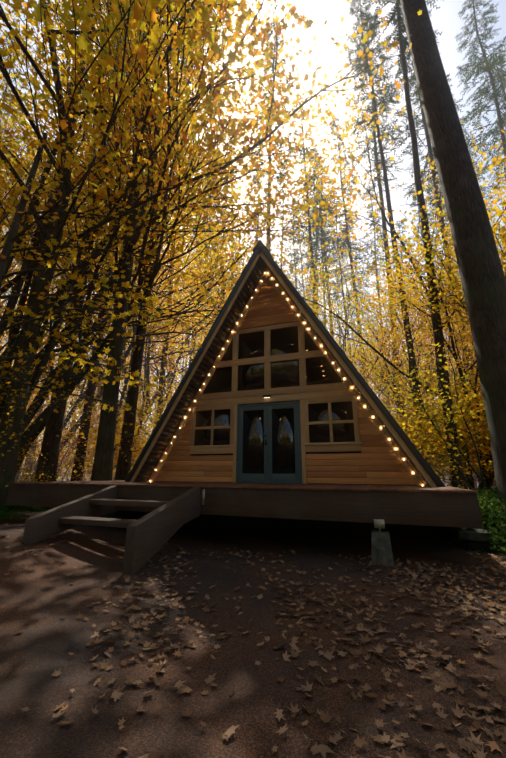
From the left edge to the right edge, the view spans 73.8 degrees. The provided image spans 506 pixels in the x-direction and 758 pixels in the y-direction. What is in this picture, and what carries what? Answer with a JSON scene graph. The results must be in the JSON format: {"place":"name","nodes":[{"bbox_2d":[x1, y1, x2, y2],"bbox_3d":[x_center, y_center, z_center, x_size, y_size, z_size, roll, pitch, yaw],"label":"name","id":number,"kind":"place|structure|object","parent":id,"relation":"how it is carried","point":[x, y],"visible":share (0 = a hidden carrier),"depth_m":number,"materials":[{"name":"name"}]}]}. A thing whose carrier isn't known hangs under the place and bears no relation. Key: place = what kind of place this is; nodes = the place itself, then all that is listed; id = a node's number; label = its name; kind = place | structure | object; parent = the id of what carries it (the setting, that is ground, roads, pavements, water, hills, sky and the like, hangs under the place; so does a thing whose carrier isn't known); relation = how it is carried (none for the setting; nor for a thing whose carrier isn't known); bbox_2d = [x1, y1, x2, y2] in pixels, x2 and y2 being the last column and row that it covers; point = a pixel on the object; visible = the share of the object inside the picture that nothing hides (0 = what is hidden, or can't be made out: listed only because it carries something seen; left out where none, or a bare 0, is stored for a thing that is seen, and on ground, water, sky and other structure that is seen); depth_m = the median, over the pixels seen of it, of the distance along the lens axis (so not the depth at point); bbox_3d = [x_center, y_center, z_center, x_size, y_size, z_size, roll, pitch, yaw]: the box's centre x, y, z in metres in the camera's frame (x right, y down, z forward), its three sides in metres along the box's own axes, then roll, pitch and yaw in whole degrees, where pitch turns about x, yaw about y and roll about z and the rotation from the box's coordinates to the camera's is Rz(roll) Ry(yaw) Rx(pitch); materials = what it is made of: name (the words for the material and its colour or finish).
{"place":"outdoors","nodes":[
{"label":"outdoors","id":0,"kind":"place"},
{"bbox_2d":[0,506,505,757],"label":"ground","id":1,"kind":"structure","parent":0,"point":[43,591],"depth_m":2.60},
{"bbox_2d":[0,31,29,156],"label":"conifer","id":2,"kind":"object","parent":1,"relation":"on","point":[10,70],"visible":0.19,"depth_m":28.54,"materials":[{"name":"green plant"}]},
{"bbox_2d":[0,504,52,519],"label":"fern","id":3,"kind":"object","parent":1,"relation":"on","point":[14,515],"visible":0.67,"depth_m":7.76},
{"bbox_2d":[0,115,55,267],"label":"maple","id":4,"kind":"object","parent":1,"relation":"on","point":[14,164],"visible":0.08,"depth_m":14.73,"materials":[{"name":"yellow plant"}]},
{"bbox_2d":[0,119,70,349],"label":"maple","id":5,"kind":"object","parent":1,"relation":"on","point":[63,124],"visible":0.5,"depth_m":7.31,"materials":[{"name":"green plant"}]},
{"bbox_2d":[0,333,74,486],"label":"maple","id":6,"kind":"object","parent":1,"relation":"on","point":[11,406],"visible":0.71,"depth_m":9.22,"materials":[{"name":"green plant"}]},
{"bbox_2d":[0,277,86,444],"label":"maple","id":7,"kind":"object","parent":1,"relation":"on","point":[17,369],"visible":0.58,"depth_m":9.86,"materials":[{"name":"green plant"}]},
{"bbox_2d":[0,131,90,275],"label":"maple","id":8,"kind":"object","parent":1,"relation":"on","point":[10,185],"visible":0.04,"depth_m":14.63,"materials":[{"name":"yellow plant"}]},
{"bbox_2d":[15,423,82,481],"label":"tree","id":9,"kind":"object","parent":1,"relation":"on","point":[19,477],"visible":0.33,"depth_m":12.19,"materials":[{"name":"yellow plant"}]},
{"bbox_2d":[0,277,106,466],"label":"maple","id":10,"kind":"object","parent":1,"relation":"on","point":[38,383],"visible":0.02,"depth_m":26.48,"materials":[{"name":"yellow plant"}]},
{"bbox_2d":[0,3,107,516],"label":"tree","id":11,"kind":"object","parent":1,"relation":"on","point":[8,461],"visible":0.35,"depth_m":9.74,"materials":[{"name":"brown plant"}]},
{"bbox_2d":[25,419,92,480],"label":"tree","id":12,"kind":"object","parent":1,"relation":"on","point":[59,454],"visible":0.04,"depth_m":22.80,"materials":[{"name":"yellow plant"}]},
{"bbox_2d":[0,37,118,376],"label":"maple","id":13,"kind":"object","parent":1,"relation":"on","point":[21,173],"visible":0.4,"depth_m":9.35,"materials":[{"name":"yellow plant"}]},
{"bbox_2d":[0,376,122,457],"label":"tree","id":14,"kind":"object","parent":1,"relation":"on","point":[63,428],"visible":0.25,"depth_m":16.61,"materials":[{"name":"yellow plant"}]},
{"bbox_2d":[20,44,120,481],"bbox_3d":[-14.147,-13.372,27.639,5.803,44.606,6.038,-1,-16,6],"label":"conifer","id":15,"kind":"object","parent":1,"relation":"on","point":[31,447],"depth_m":21.84,"materials":[{"name":"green plant"}]},
{"bbox_2d":[0,120,166,389],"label":"maple","id":16,"kind":"object","parent":1,"relation":"on","point":[4,304],"depth_m":20.14,"materials":[{"name":"yellow plant"}]},
{"bbox_2d":[23,390,146,480],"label":"tree","id":17,"kind":"object","parent":1,"relation":"on","point":[72,443],"visible":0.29,"depth_m":19.92,"materials":[{"name":"yellow plant"}]},
{"bbox_2d":[20,392,152,481],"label":"tree","id":18,"kind":"object","parent":1,"relation":"on","point":[90,446],"visible":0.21,"depth_m":18.69,"materials":[{"name":"yellow plant"}]},
{"bbox_2d":[0,141,188,425],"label":"maple","id":19,"kind":"object","parent":1,"relation":"on","point":[23,299],"visible":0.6,"depth_m":11.51,"materials":[{"name":"yellow plant"}]},
{"bbox_2d":[0,102,192,458],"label":"maple","id":20,"kind":"object","parent":1,"relation":"on","point":[104,357],"visible":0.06,"depth_m":24.99,"materials":[{"name":"yellow plant"}]},
{"bbox_2d":[30,377,163,480],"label":"tree","id":21,"kind":"object","parent":1,"relation":"on","point":[118,444],"visible":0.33,"depth_m":15.33,"materials":[{"name":"yellow plant"}]},
{"bbox_2d":[25,350,171,462],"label":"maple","id":22,"kind":"object","parent":1,"relation":"on","point":[74,397],"visible":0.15,"depth_m":22.46,"materials":[{"name":"yellow plant"}]},
{"bbox_2d":[0,0,198,373],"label":"maple","id":23,"kind":"object","parent":1,"relation":"on","point":[14,99],"visible":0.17,"depth_m":10.37,"materials":[{"name":"yellow plant"}]},
{"bbox_2d":[27,1,178,510],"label":"tree","id":24,"kind":"object","parent":1,"relation":"on","point":[54,426],"visible":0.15,"depth_m":12.41,"materials":[{"name":"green plant"}]},
{"bbox_2d":[0,68,219,428],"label":"tree","id":25,"kind":"object","parent":1,"relation":"on","point":[127,378],"visible":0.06,"depth_m":18.15,"materials":[{"name":"yellow plant"}]},
{"bbox_2d":[22,485,200,575],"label":"steps","id":26,"kind":"structure","parent":1,"relation":"on","point":[149,535],"depth_m":5.29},
{"bbox_2d":[0,109,224,425],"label":"maple","id":27,"kind":"object","parent":1,"relation":"on","point":[11,238],"visible":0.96,"depth_m":7.63,"materials":[{"name":"yellow plant"}]},
{"bbox_2d":[70,32,158,480],"bbox_3d":[-8.616,-14.504,21.847,5.810,43.605,5.296,7,-17,-23],"label":"conifer","id":28,"kind":"object","parent":1,"relation":"on","point":[80,452],"visible":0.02,"depth_m":16.65,"materials":[{"name":"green plant"}]},
{"bbox_2d":[73,369,178,477],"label":"tree","id":29,"kind":"object","parent":1,"relation":"on","point":[156,414],"visible":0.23,"depth_m":17.68,"materials":[{"name":"yellow plant"}]},
{"bbox_2d":[47,282,209,436],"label":"maple","id":30,"kind":"object","parent":1,"relation":"on","point":[178,361],"visible":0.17,"depth_m":24.55,"materials":[{"name":"yellow plant"}]},
{"bbox_2d":[60,242,196,419],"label":"maple","id":31,"kind":"object","parent":1,"relation":"on","point":[142,372],"visible":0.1,"depth_m":24.42,"materials":[{"name":"yellow plant"}]},
{"bbox_2d":[80,347,186,445],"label":"maple","id":32,"kind":"object","parent":1,"relation":"on","point":[153,382],"visible":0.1,"depth_m":25.71,"materials":[{"name":"yellow plant"}]},
{"bbox_2d":[91,20,189,480],"bbox_3d":[-5.572,-19.451,17.397,5.457,50.757,5.758,8,-18,-25],"label":"conifer","id":33,"kind":"object","parent":1,"relation":"on","point":[102,469],"visible":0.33,"depth_m":11.25,"materials":[{"name":"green plant"}]},
{"bbox_2d":[14,33,275,481],"bbox_3d":[-7.048,-6.481,24.392,19.728,29.228,25.607,6,-17,-18],"label":"tree","id":34,"kind":"object","parent":1,"relation":"on","point":[125,356],"visible":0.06,"depth_m":19.38,"materials":[{"name":"yellow plant"}]},
{"bbox_2d":[5,170,289,465],"bbox_3d":[-8.319,-4.218,27.304,23.126,26.396,17.816,1,-16,-2],"label":"tree","id":35,"kind":"object","parent":1,"relation":"on","point":[147,371],"visible":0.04,"depth_m":24.32,"materials":[{"name":"yellow plant"}]},
{"bbox_2d":[0,0,334,451],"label":"tree","id":36,"kind":"object","parent":1,"relation":"on","point":[37,423],"visible":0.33,"depth_m":10.85,"materials":[{"name":"yellow plant"}]},
{"bbox_2d":[0,0,339,473],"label":"tree","id":37,"kind":"object","parent":1,"relation":"on","point":[66,15],"visible":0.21,"depth_m":12.38,"materials":[{"name":"yellow plant"}]},
{"bbox_2d":[114,0,226,480],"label":"tree","id":38,"kind":"object","parent":1,"relation":"on","point":[122,472],"visible":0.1,"depth_m":14.88,"materials":[{"name":"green plant"}]},
{"bbox_2d":[145,23,207,424],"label":"conifer","id":39,"kind":"object","parent":1,"relation":"on","point":[161,381],"visible":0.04,"depth_m":22.06,"materials":[{"name":"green plant"}]},
{"bbox_2d":[0,0,363,424],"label":"tree","id":40,"kind":"object","parent":1,"relation":"on","point":[211,42],"visible":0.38,"depth_m":10.10,"materials":[{"name":"yellow plant"}]},
{"bbox_2d":[174,98,230,366],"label":"conifer","id":41,"kind":"object","parent":1,"relation":"on","point":[204,229],"visible":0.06,"depth_m":33.96,"materials":[{"name":"green plant"}]},
{"bbox_2d":[0,0,443,419],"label":"tree","id":42,"kind":"object","parent":1,"relation":"on","point":[82,42],"visible":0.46,"depth_m":10.78,"materials":[{"name":"yellow plant"}]},
{"bbox_2d":[205,127,253,288],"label":"conifer","id":43,"kind":"object","parent":1,"relation":"on","point":[239,181],"visible":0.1,"depth_m":40.54,"materials":[{"name":"green plant"}]},
{"bbox_2d":[120,229,344,409],"bbox_3d":[-2.108,-1.958,27.129,19.148,21.856,14.752,3,-16,-10],"label":"maple","id":44,"kind":"object","parent":1,"relation":"on","point":[180,365],"visible":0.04,"depth_m":25.56,"materials":[{"name":"yellow plant"}]},
{"bbox_2d":[0,521,505,757],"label":"dead leaves","id":45,"kind":"object","parent":1,"relation":"on","point":[398,744],"visible":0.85,"depth_m":2.73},
{"bbox_2d":[101,511,492,565],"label":"piers","id":46,"kind":"structure","parent":1,"relation":"on","point":[381,551],"depth_m":5.00,"materials":[{"name":"concrete"}]},
{"bbox_2d":[125,240,471,529],"bbox_3d":[1.815,0.857,12.936,8.423,7.369,9.726,-5,-17,19],"label":"metal roof","id":47,"kind":"object","parent":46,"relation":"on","point":[410,445],"visible":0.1,"depth_m":8.87,"materials":[{"name":"black"}]},
{"bbox_2d":[118,256,429,510],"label":"soffit","id":48,"kind":"structure","parent":47,"relation":"attached to","point":[155,455],"depth_m":9.44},
{"bbox_2d":[150,272,422,484],"bbox_3d":[0.386,-0.308,9.140,6.928,5.965,0.024,-5,-17,19],"label":"light wire","id":49,"kind":"object","parent":48,"relation":"attached to","point":[328,355],"visible":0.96,"depth_m":9.23,"materials":[{"name":"yellow metal"}]},
{"bbox_2d":[148,268,426,485],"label":"trim","id":50,"kind":"structure","parent":48,"relation":"attached to","point":[343,391],"depth_m":9.01,"materials":[{"name":"brown wood"}]},
{"bbox_2d":[115,250,466,529],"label":"fascia","id":51,"kind":"structure","parent":48,"relation":"attached to","point":[417,464],"depth_m":8.77,"materials":[{"name":"brown wood"}]},
{"bbox_2d":[278,92,335,312],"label":"conifer","id":52,"kind":"object","parent":1,"relation":"on","point":[303,152],"visible":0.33,"depth_m":33.37,"materials":[{"name":"green plant"}]},
{"bbox_2d":[299,147,344,342],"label":"conifer","id":53,"kind":"object","parent":1,"relation":"on","point":[324,233],"visible":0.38,"depth_m":38.91,"materials":[{"name":"green plant"}]},
{"bbox_2d":[319,114,379,381],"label":"conifer","id":54,"kind":"object","parent":1,"relation":"on","point":[347,227],"visible":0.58,"depth_m":35.71,"materials":[{"name":"green plant"}]},
{"bbox_2d":[202,67,505,489],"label":"tree","id":55,"kind":"object","parent":1,"relation":"on","point":[471,481],"visible":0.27,"depth_m":17.79,"materials":[{"name":"yellow plant"}]},
{"bbox_2d":[287,239,460,434],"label":"maple","id":56,"kind":"object","parent":1,"relation":"on","point":[345,325],"visible":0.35,"depth_m":18.59,"materials":[{"name":"yellow plant"}]},
{"bbox_2d":[340,20,410,424],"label":"conifer","id":57,"kind":"object","parent":1,"relation":"on","point":[376,160],"visible":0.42,"depth_m":28.45,"materials":[{"name":"green plant"}]},
{"bbox_2d":[342,0,433,462],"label":"conifer","id":58,"kind":"object","parent":1,"relation":"on","point":[352,7],"visible":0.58,"depth_m":23.91,"materials":[{"name":"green plant"}]},
{"bbox_2d":[311,258,478,478],"bbox_3d":[10.878,-0.921,22.437,16.343,17.352,10.569,13,-20,-36],"label":"maple","id":59,"kind":"object","parent":1,"relation":"on","point":[368,298],"visible":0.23,"depth_m":20.22,"materials":[{"name":"yellow plant"}]},
{"bbox_2d":[338,268,474,465],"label":"maple","id":60,"kind":"object","parent":1,"relation":"on","point":[390,369],"visible":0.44,"depth_m":20.23,"materials":[{"name":"yellow plant"}]},
{"bbox_2d":[342,298,474,418],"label":"maple","id":61,"kind":"object","parent":1,"relation":"on","point":[391,359],"visible":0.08,"depth_m":28.70,"materials":[{"name":"yellow plant"}]},
{"bbox_2d":[358,0,465,488],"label":"conifer","id":62,"kind":"object","parent":1,"relation":"on","point":[403,43],"visible":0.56,"depth_m":15.66,"materials":[{"name":"brown plant"}]},
{"bbox_2d":[326,123,505,493],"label":"maple","id":63,"kind":"object","parent":1,"relation":"on","point":[451,304],"visible":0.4,"depth_m":14.14,"materials":[{"name":"yellow plant"}]},
{"bbox_2d":[353,244,505,485],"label":"maple","id":64,"kind":"object","parent":1,"relation":"on","point":[446,335],"visible":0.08,"depth_m":19.60,"materials":[{"name":"yellow plant"}]},
{"bbox_2d":[366,307,495,518],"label":"tree","id":65,"kind":"object","parent":1,"relation":"on","point":[461,416],"visible":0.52,"depth_m":10.37,"materials":[{"name":"plant"}]},
{"bbox_2d":[378,345,486,490],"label":"tree","id":66,"kind":"object","parent":1,"relation":"on","point":[433,399],"visible":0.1,"depth_m":16.38,"materials":[{"name":"yellow plant"}]},
{"bbox_2d":[379,358,495,486],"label":"tree","id":67,"kind":"object","parent":1,"relation":"on","point":[437,412],"visible":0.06,"depth_m":17.14,"materials":[{"name":"yellow plant"}]},
{"bbox_2d":[386,349,493,487],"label":"tree","id":68,"kind":"object","parent":1,"relation":"on","point":[425,429],"visible":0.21,"depth_m":14.41,"materials":[{"name":"yellow plant"}]},
{"bbox_2d":[389,5,495,489],"bbox_3d":[13.186,-13.837,23.778,5.296,43.605,5.810,14,-21,-39],"label":"conifer","id":69,"kind":"object","parent":1,"relation":"on","point":[430,154],"visible":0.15,"depth_m":24.83,"materials":[{"name":"green plant"}]},
{"bbox_2d":[401,394,483,488],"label":"tree","id":70,"kind":"object","parent":1,"relation":"on","point":[433,444],"visible":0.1,"depth_m":15.40,"materials":[{"name":"yellow plant"}]},
{"bbox_2d":[393,340,493,482],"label":"tree","id":71,"kind":"object","parent":1,"relation":"on","point":[477,424],"visible":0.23,"depth_m":12.87,"materials":[{"name":"yellow plant"}]},
{"bbox_2d":[391,358,495,489],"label":"tree","id":72,"kind":"object","parent":1,"relation":"on","point":[457,412],"visible":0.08,"depth_m":15.79,"materials":[{"name":"yellow plant"}]},
{"bbox_2d":[407,417,494,487],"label":"tree","id":73,"kind":"object","parent":1,"relation":"on","point":[444,481],"visible":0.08,"depth_m":15.83,"materials":[{"name":"plant"}]},
{"bbox_2d":[400,0,505,545],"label":"trunk","id":74,"kind":"object","parent":1,"relation":"on","point":[482,276],"visible":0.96,"depth_m":8.15,"materials":[{"name":"brown plant"}]},
{"bbox_2d":[418,361,495,488],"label":"tree","id":75,"kind":"object","parent":1,"relation":"on","point":[474,453],"visible":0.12,"depth_m":13.73,"materials":[{"name":"plant"}]},
{"bbox_2d":[424,143,505,359],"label":"maple","id":76,"kind":"object","parent":1,"relation":"on","point":[493,189],"visible":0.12,"depth_m":13.29,"materials":[{"name":"yellow plant"}]},
{"bbox_2d":[426,88,505,242],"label":"conifer","id":77,"kind":"object","parent":1,"relation":"on","point":[484,188],"visible":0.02,"depth_m":35.24,"materials":[{"name":"green plant"}]},
{"bbox_2d":[435,521,505,551],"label":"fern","id":78,"kind":"object","parent":1,"relation":"on","point":[451,534],"visible":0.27,"depth_m":6.30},
{"bbox_2d":[454,0,505,185],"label":"conifer","id":79,"kind":"object","parent":1,"relation":"on","point":[488,67],"visible":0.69,"depth_m":28.11,"materials":[{"name":"green plant"}]},
{"bbox_2d":[466,486,505,560],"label":"hedge","id":80,"kind":"object","parent":1,"relation":"on","point":[489,502],"visible":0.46,"depth_m":5.88,"materials":[{"name":"green plant"}]},
{"bbox_2d":[486,52,505,191],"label":"conifer","id":81,"kind":"object","parent":1,"relation":"on","point":[497,77],"visible":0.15,"depth_m":29.76,"materials":[{"name":"green plant"}]},
{"bbox_2d":[0,0,505,476],"label":"sky","id":82,"kind":"structure","parent":0,"point":[445,18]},
{"bbox_2d":[60,475,478,490],"bbox_3d":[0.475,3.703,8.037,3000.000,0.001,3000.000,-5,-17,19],"label":"ground","id":83,"kind":"structure","parent":0,"point":[89,479],"depth_m":93.06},
{"bbox_2d":[242,138,279,246],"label":"conifer","id":84,"kind":"object","parent":83,"relation":"on","point":[258,193],"visible":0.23,"depth_m":39.19,"materials":[{"name":"green plant"}]},
{"bbox_2d":[241,21,309,253],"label":"conifer","id":85,"kind":"object","parent":83,"relation":"on","point":[272,60],"visible":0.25,"depth_m":28.75,"materials":[{"name":"green plant"}]},
{"bbox_2d":[265,166,302,275],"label":"conifer","id":86,"kind":"object","parent":83,"relation":"on","point":[288,231],"visible":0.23,"depth_m":42.68,"materials":[{"name":"green plant"}]},
{"bbox_2d":[284,212,311,305],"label":"conifer","id":87,"kind":"object","parent":83,"relation":"on","point":[295,255],"visible":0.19,"depth_m":51.13,"materials":[{"name":"green plant"}]},
{"bbox_2d":[291,214,312,301],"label":"conifer","id":88,"kind":"object","parent":83,"relation":"on","point":[300,286],"visible":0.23,"depth_m":57.57,"materials":[{"name":"green plant"}]},
{"bbox_2d":[117,490,489,551],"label":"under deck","id":89,"kind":"structure","parent":83,"relation":"on","point":[427,533],"depth_m":7.60,"materials":[{"name":"black"}]},
{"bbox_2d":[6,484,482,528],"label":"deck beams","id":90,"kind":"structure","parent":89,"relation":"on","point":[458,510],"depth_m":5.50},
{"bbox_2d":[8,480,477,492],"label":"deck boards","id":91,"kind":"object","parent":90,"relation":"on","point":[401,488],"visible":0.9,"depth_m":6.38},
{"bbox_2d":[154,321,389,484],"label":"wood planks","id":92,"kind":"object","parent":90,"relation":"on","point":[266,443],"depth_m":8.14,"materials":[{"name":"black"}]},
{"bbox_2d":[236,401,301,483],"bbox_3d":[0.385,1.616,8.640,1.720,2.016,0.057,-5,-17,19],"label":"door","id":93,"kind":"structure","parent":92,"relation":"attached to","point":[267,476],"depth_m":8.58,"materials":[{"name":"paint"}]},
{"bbox_2d":[194,326,354,473],"bbox_3d":[0.397,0.501,8.973,4.290,3.888,0.024,-5,-17,19],"label":"glass","id":94,"kind":"object","parent":92,"relation":"attached to","point":[320,370],"visible":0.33,"depth_m":8.88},
{"bbox_2d":[190,325,359,483],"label":"trim","id":95,"kind":"structure","parent":92,"relation":"attached to","point":[304,419],"depth_m":8.98,"materials":[{"name":"brown wood"}]},
{"bbox_2d":[154,277,416,484],"bbox_3d":[0.405,-0.358,9.225,6.931,6.118,0.025,-5,-17,19],"label":"siding","id":96,"kind":"object","parent":92,"relation":"attached to","point":[269,306],"visible":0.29,"depth_m":8.75,"materials":[{"name":"brown wood"}]},
{"bbox_2d":[201,489,384,531],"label":"brackets","id":97,"kind":"object","parent":90,"relation":"attached to","point":[379,523],"visible":1,"depth_m":5.07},
{"bbox_2d":[294,156,339,310],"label":"conifer","id":98,"kind":"object","parent":83,"relation":"on","point":[307,265],"visible":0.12,"depth_m":42.57,"materials":[{"name":"green plant"}]},
{"bbox_2d":[306,179,337,325],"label":"conifer","id":99,"kind":"object","parent":83,"relation":"on","point":[323,266],"visible":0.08,"depth_m":48.24,"materials":[{"name":"green plant"}]},
{"bbox_2d":[322,185,366,351],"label":"conifer","id":100,"kind":"object","parent":83,"relation":"on","point":[335,292],"visible":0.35,"depth_m":41.59,"materials":[{"name":"green plant"}]},
{"bbox_2d":[339,214,376,374],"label":"conifer","id":101,"kind":"object","parent":83,"relation":"on","point":[353,259],"visible":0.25,"depth_m":49.15,"materials":[{"name":"green plant"}]},
{"bbox_2d":[361,202,388,408],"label":"conifer","id":102,"kind":"object","parent":83,"relation":"on","point":[383,259],"visible":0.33,"depth_m":45.62,"materials":[{"name":"green plant"}]},
{"bbox_2d":[359,181,392,411],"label":"conifer","id":103,"kind":"object","parent":83,"relation":"on","point":[378,221],"visible":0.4,"depth_m":45.90,"materials":[{"name":"green plant"}]},
{"bbox_2d":[391,220,422,314],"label":"conifer","id":104,"kind":"object","parent":83,"relation":"on","point":[399,224],"visible":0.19,"depth_m":50.32,"materials":[{"name":"green plant"}]},
{"bbox_2d":[410,195,447,291],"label":"conifer","id":105,"kind":"object","parent":83,"relation":"on","point":[416,201],"visible":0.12,"depth_m":45.51,"materials":[{"name":"green plant"}]},
{"bbox_2d":[422,174,458,278],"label":"conifer","id":106,"kind":"object","parent":83,"relation":"on","point":[438,221],"visible":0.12,"depth_m":41.53,"materials":[{"name":"green plant"}]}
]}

